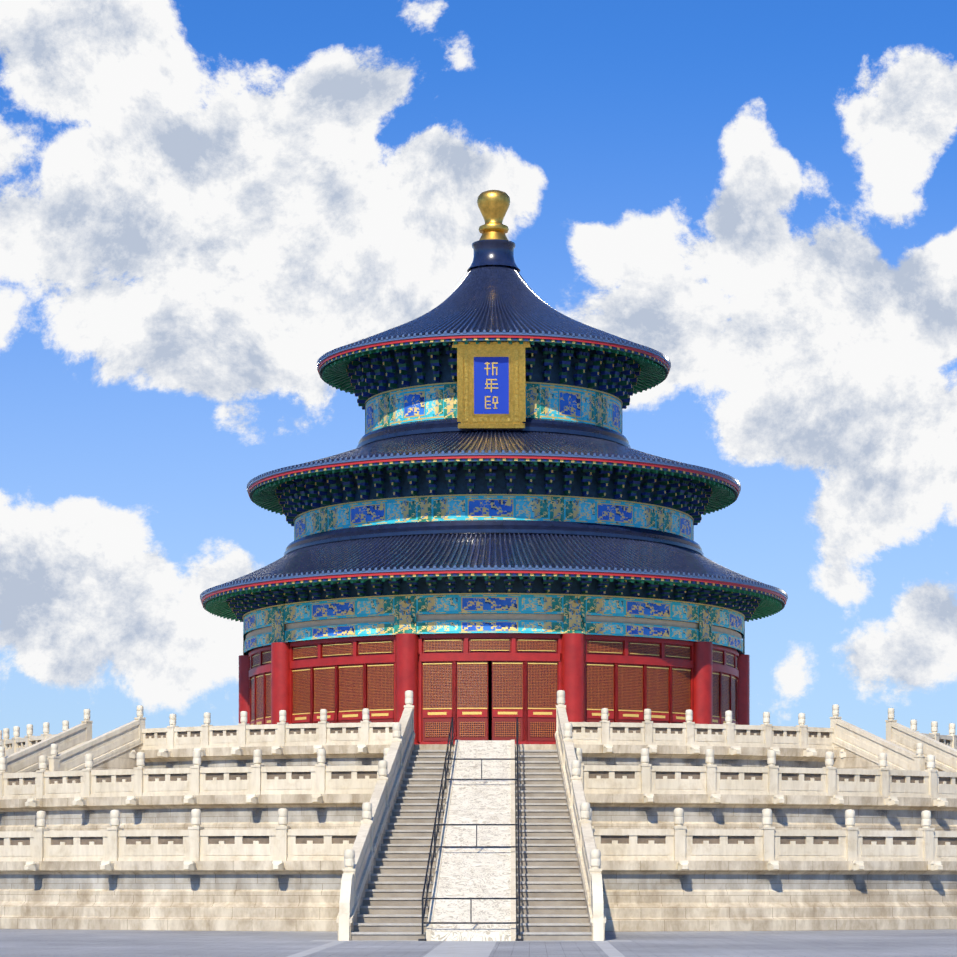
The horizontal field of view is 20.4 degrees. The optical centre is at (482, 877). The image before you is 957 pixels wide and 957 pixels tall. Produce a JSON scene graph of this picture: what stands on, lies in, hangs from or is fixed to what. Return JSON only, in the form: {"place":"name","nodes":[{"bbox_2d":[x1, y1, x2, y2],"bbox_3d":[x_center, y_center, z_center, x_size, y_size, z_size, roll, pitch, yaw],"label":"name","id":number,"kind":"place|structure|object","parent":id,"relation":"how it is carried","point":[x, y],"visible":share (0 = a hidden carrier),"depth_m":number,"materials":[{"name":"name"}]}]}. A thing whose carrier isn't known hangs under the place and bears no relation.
{"place":"outdoors","nodes":[
{"label":"outdoors","id":0,"kind":"place"},
{"bbox_2d":[0,929,956,956],"bbox_3d":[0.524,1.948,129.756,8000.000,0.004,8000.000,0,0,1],"label":"ground","id":1,"kind":"structure","parent":0,"point":[168,943],"depth_m":75.94,"materials":[{"name":"grey stone"}]},
{"bbox_2d":[336,690,605,940],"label":"stairs","id":2,"kind":"structure","parent":1,"relation":"on","point":[386,856],"depth_m":89.80,"materials":[{"name":"stone"}]},
{"bbox_2d":[418,717,522,940],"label":"ramp barrier","id":3,"kind":"object","parent":2,"relation":"on","point":[435,832],"visible":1,"depth_m":89.74,"materials":[{"name":"grey metal"}]},
{"bbox_2d":[0,744,956,931],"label":"terrace","id":4,"kind":"structure","parent":1,"relation":"on","point":[637,895],"depth_m":99.18,"materials":[{"name":"stone"}]},
{"bbox_2d":[0,708,956,886],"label":"balustrades","id":5,"kind":"object","parent":4,"relation":"on","point":[680,843],"visible":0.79,"depth_m":101.78,"materials":[{"name":"stone"}]},
{"bbox_2d":[0,704,956,772],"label":"side staircases","id":6,"kind":"structure","parent":4,"relation":"on","point":[902,747],"depth_m":109.80,"materials":[{"name":"stone"}]},
{"bbox_2d":[239,593,749,743],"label":"hall wall","id":7,"kind":"structure","parent":4,"relation":"on","point":[486,666],"depth_m":119.06,"materials":[{"name":"red wood"}]},
{"bbox_2d":[200,265,787,621],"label":"hall roofs","id":8,"kind":"structure","parent":7,"relation":"on","point":[567,489],"depth_m":121.84,"materials":[{"name":"blue tile"}]},
{"bbox_2d":[452,341,530,427],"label":"plaque","id":9,"kind":"object","parent":8,"relation":"attached to","point":[491,384],"visible":0.98,"depth_m":122.35,"materials":[{"name":"gold metal"}]},
{"bbox_2d":[467,190,519,271],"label":"finial","id":10,"kind":"object","parent":8,"relation":"on","point":[493,245],"visible":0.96,"depth_m":129.10,"materials":[{"name":"gold metal"}]},
{"bbox_2d":[0,0,956,739],"label":"sky","id":11,"kind":"structure","parent":0,"point":[203,202],"materials":[{"name":"blue"}]}
]}

